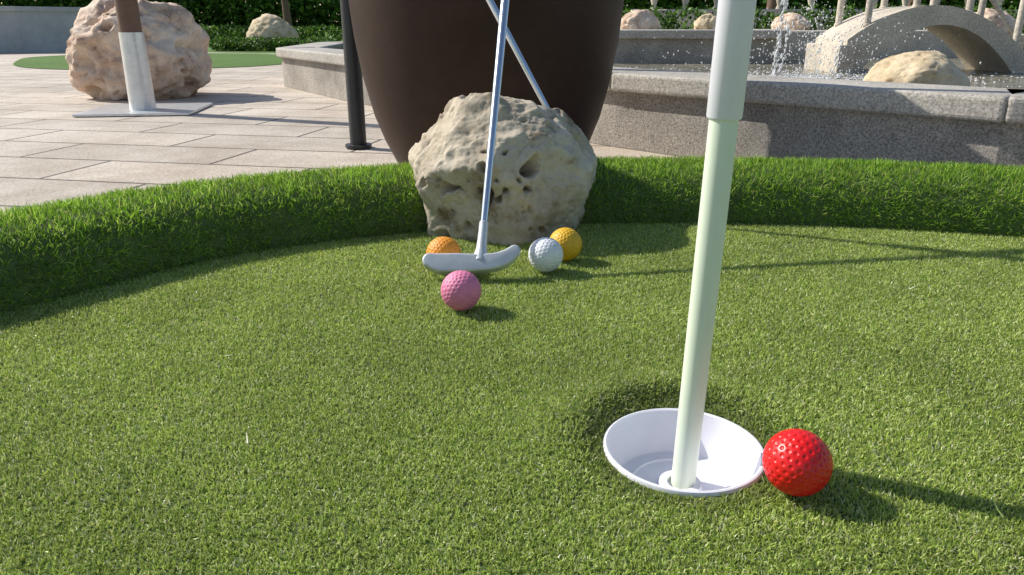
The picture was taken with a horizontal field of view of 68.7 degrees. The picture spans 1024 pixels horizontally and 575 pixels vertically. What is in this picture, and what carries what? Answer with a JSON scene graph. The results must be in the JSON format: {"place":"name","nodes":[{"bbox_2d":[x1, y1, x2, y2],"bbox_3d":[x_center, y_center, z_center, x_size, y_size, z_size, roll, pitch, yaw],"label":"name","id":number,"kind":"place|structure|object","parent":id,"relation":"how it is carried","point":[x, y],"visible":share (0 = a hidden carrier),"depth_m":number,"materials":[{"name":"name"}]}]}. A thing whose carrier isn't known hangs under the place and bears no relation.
{"place":"outdoors","nodes":[
{"label":"outdoors","id":0,"kind":"place"},
{"bbox_2d":[13,53,281,68],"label":"lawn","id":1,"kind":"structure","parent":0,"point":[219,60],"depth_m":9.96,"materials":[{"name":"green plant"}]},
{"bbox_2d":[208,30,342,53],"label":"ground","id":2,"kind":"structure","parent":0,"point":[232,51],"depth_m":13.82,"materials":[{"name":"green plant"}]},
{"bbox_2d":[208,35,331,50],"bbox_3d":[-4.502,-4.538,13.989,2.555,0.343,0.750,4,20,12],"label":"hedge","id":3,"kind":"object","parent":2,"relation":"on","point":[223,43],"visible":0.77,"depth_m":13.87,"materials":[{"name":"green plant"}]},
{"bbox_2d":[200,22,342,41],"bbox_3d":[-7.717,-6.787,20.059,7.291,0.602,1.370,5,20,14],"label":"hedge","id":4,"kind":"object","parent":2,"relation":"on","point":[229,31],"visible":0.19,"depth_m":19.50,"materials":[{"name":"green plant"}]},
{"bbox_2d":[246,13,298,50],"bbox_3d":[-4.611,-4.799,14.402,1.046,0.879,0.821,0,20,0],"label":"garden rock","id":5,"kind":"object","parent":2,"relation":"on","point":[267,25],"visible":0.49,"depth_m":14.10,"materials":[{"name":"beige stone"}]},
{"bbox_2d":[281,0,291,25],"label":"tree","id":6,"kind":"object","parent":2,"relation":"on","point":[286,11],"visible":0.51,"depth_m":25.25,"materials":[{"name":"brown plant"}]},
{"bbox_2d":[0,0,1019,30],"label":"background hedge","id":7,"kind":"object","parent":2,"relation":"on","point":[303,13],"visible":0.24,"depth_m":41.22,"materials":[{"name":"green plant"}]},
{"bbox_2d":[622,1,1023,47],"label":"hedge","id":8,"kind":"object","parent":2,"relation":"on","point":[669,22],"visible":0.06,"depth_m":8.67,"materials":[{"name":"green plant"}]},
{"bbox_2d":[0,52,683,212],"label":"pavement","id":9,"kind":"structure","parent":0,"point":[256,119],"depth_m":3.44,"materials":[{"name":"stone"}]},
{"bbox_2d":[0,11,77,52],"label":"wall","id":10,"kind":"structure","parent":9,"relation":"on","point":[24,32],"depth_m":12.99,"materials":[{"name":"concrete"}]},
{"bbox_2d":[0,6,82,11],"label":"cap","id":11,"kind":"object","parent":10,"relation":"on","point":[39,9],"visible":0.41,"depth_m":12.95,"materials":[{"name":"concrete"}]},
{"bbox_2d":[65,0,211,100],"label":"boulder","id":12,"kind":"object","parent":9,"relation":"on","point":[177,37],"visible":0.83,"depth_m":5.00,"materials":[{"name":"beige stone"}]},
{"bbox_2d":[72,0,212,116],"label":"lamp post","id":13,"kind":"object","parent":9,"relation":"on","point":[139,84],"visible":1,"depth_m":4.28,"materials":[{"name":"metal"}]},
{"bbox_2d":[340,0,371,148],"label":"metal pole","id":14,"kind":"object","parent":9,"relation":"on","point":[355,99],"visible":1,"depth_m":3.04,"materials":[{"name":"black metal"}]},
{"bbox_2d":[348,0,623,166],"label":"planter pot","id":15,"kind":"object","parent":9,"relation":"on","point":[423,63],"visible":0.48,"depth_m":2.16,"materials":[{"name":"brown ceramic"}]},
{"bbox_2d":[0,154,1023,314],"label":"turf border","id":16,"kind":"object","parent":9,"relation":"on","point":[55,249],"visible":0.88,"depth_m":1.07,"materials":[{"name":"green plant"}]},
{"bbox_2d":[486,0,549,107],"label":"putter","id":17,"kind":"object","parent":16,"relation":"on","point":[515,49],"depth_m":1.15,"materials":[{"name":"silver metal"}]},
{"bbox_2d":[0,221,1023,574],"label":"putting green","id":18,"kind":"object","parent":9,"relation":"on","point":[434,433],"visible":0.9,"depth_m":0.59,"materials":[{"name":"green plant"}]},
{"bbox_2d":[426,236,460,253],"bbox_3d":[-0.083,-0.041,0.915,0.043,0.043,0.043,0,20,0],"label":"golf ball","id":19,"kind":"object","parent":18,"relation":"on","point":[443,244],"visible":0.44,"depth_m":0.90,"materials":[{"name":"orange plastic"}]},
{"bbox_2d":[441,270,480,310],"bbox_3d":[-0.054,0.003,0.791,0.043,0.043,0.043,0,20,0],"label":"golf ball","id":20,"kind":"object","parent":18,"relation":"on","point":[460,290],"visible":1,"depth_m":0.78,"materials":[{"name":"pink plastic"}]},
{"bbox_2d":[422,0,519,274],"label":"putter","id":21,"kind":"object","parent":18,"relation":"on","point":[481,260],"visible":0.98,"depth_m":0.89,"materials":[{"name":"silver metal"}]},
{"bbox_2d":[408,92,596,245],"bbox_3d":[-0.015,-0.173,1.122,0.289,0.238,0.262,0,20,0],"label":"boulder","id":22,"kind":"object","parent":18,"relation":"on","point":[544,170],"visible":0.78,"depth_m":1.03,"materials":[{"name":"stone"}]},
{"bbox_2d":[528,237,562,271],"bbox_3d":[0.041,-0.040,0.913,0.043,0.043,0.043,0,20,0],"label":"golf ball","id":23,"kind":"object","parent":18,"relation":"on","point":[545,254],"visible":1,"depth_m":0.90,"materials":[{"name":"white plastic"}]},
{"bbox_2d":[550,227,581,260],"bbox_3d":[0.068,-0.055,0.956,0.043,0.043,0.043,0,20,0],"label":"golf ball","id":24,"kind":"object","parent":18,"relation":"on","point":[569,240],"visible":0.82,"depth_m":0.94,"materials":[{"name":"yellow plastic"}]},
{"bbox_2d":[225,246,1003,516],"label":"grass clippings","id":25,"kind":"object","parent":18,"relation":"on","point":[532,338],"depth_m":0.55,"materials":[{"name":"green plant"}]},
{"bbox_2d":[603,408,763,496],"bbox_3d":[0.123,0.130,0.544,0.115,0.034,0.115,0,20,0],"label":"golf hole cup","id":26,"kind":"object","parent":18,"relation":"on","point":[638,446],"visible":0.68,"depth_m":0.57,"materials":[{"name":"white plastic"}]},
{"bbox_2d":[671,0,756,488],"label":"golf flagstick","id":27,"kind":"object","parent":26,"relation":"in","point":[734,26],"visible":0.94,"depth_m":0.48,"materials":[{"name":"white plastic"}]},
{"bbox_2d":[762,429,832,496],"bbox_3d":[0.183,0.112,0.482,0.043,0.043,0.043,0,20,0],"label":"golf ball","id":28,"kind":"object","parent":18,"relation":"on","point":[797,462],"visible":1,"depth_m":0.47,"materials":[{"name":"red plastic"}]},
{"bbox_2d":[276,41,1023,169],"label":"fountain basin","id":29,"kind":"object","parent":9,"relation":"on","point":[648,107],"visible":0.56,"depth_m":2.59,"materials":[{"name":"stone"}]},
{"bbox_2d":[614,39,784,62],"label":"wall","id":30,"kind":"structure","parent":29,"relation":"on","point":[629,51],"depth_m":5.70,"materials":[{"name":"stone"}]},
{"bbox_2d":[619,29,789,38],"bbox_3d":[0.845,-2.046,6.040,2.905,0.065,0.824,1,20,4],"label":"coping","id":31,"kind":"object","parent":30,"relation":"on","point":[666,33],"visible":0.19,"depth_m":5.63,"materials":[{"name":"stone"}]},
{"bbox_2d":[625,0,1023,87],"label":"water spray","id":32,"kind":"object","parent":29,"relation":"on","point":[776,54],"visible":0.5,"depth_m":4.18,"materials":[{"name":"white"}]},
{"bbox_2d":[783,30,956,57],"bbox_3d":[2.441,-2.180,6.846,4.301,0.320,0.892,-1,20,-4],"label":"tier","id":33,"kind":"object","parent":29,"relation":"on","point":[928,40],"visible":0.02,"depth_m":6.48,"materials":[{"name":"stone"}]},
{"bbox_2d":[620,10,659,28],"bbox_3d":[1.123,-2.319,6.612,0.362,0.249,0.291,0,20,0],"label":"garden rock","id":34,"kind":"object","parent":33,"relation":"on","point":[640,19],"visible":0.58,"depth_m":6.50,"materials":[{"name":"beige stone"}]},
{"bbox_2d":[694,13,715,28],"bbox_3d":[1.777,-2.377,6.797,0.264,0.206,0.278,0,20,0],"label":"garden rock","id":35,"kind":"object","parent":33,"relation":"on","point":[707,21],"visible":0.49,"depth_m":6.70,"materials":[{"name":"beige stone"}]},
{"bbox_2d":[771,12,810,29],"bbox_3d":[2.594,-2.441,6.981,0.275,0.229,0.412,-9,21,-23],"label":"garden rock","id":36,"kind":"object","parent":33,"relation":"on","point":[793,18],"visible":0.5,"depth_m":6.85,"materials":[{"name":"beige stone"}]},
{"bbox_2d":[863,51,969,85],"bbox_3d":[1.805,-0.901,3.352,0.444,0.304,0.386,0,20,0],"label":"boulder","id":37,"kind":"object","parent":29,"relation":"in","point":[929,67],"visible":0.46,"depth_m":3.21,"materials":[{"name":"beige stone"}]},
{"bbox_2d":[974,8,1015,37],"bbox_3d":[4.307,-2.315,6.809,0.568,0.423,0.576,0,20,0],"label":"garden rock","id":38,"kind":"object","parent":29,"relation":"on","point":[993,16],"visible":0.13,"depth_m":6.59,"materials":[{"name":"beige stone"}]},
{"bbox_2d":[631,0,1018,29],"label":"hedge","id":39,"kind":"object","parent":9,"relation":"on","point":[778,9],"depth_m":9.92,"materials":[{"name":"green plant"}]},
{"bbox_2d":[804,0,1023,73],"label":"arched stone bridge","id":40,"kind":"structure","parent":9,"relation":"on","point":[989,45],"depth_m":4.54,"materials":[{"name":"grey stone"}]},
{"bbox_2d":[766,0,776,8],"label":"tree","id":41,"kind":"object","parent":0,"point":[771,4],"depth_m":14.88,"materials":[{"name":"brown plant"}]}
]}

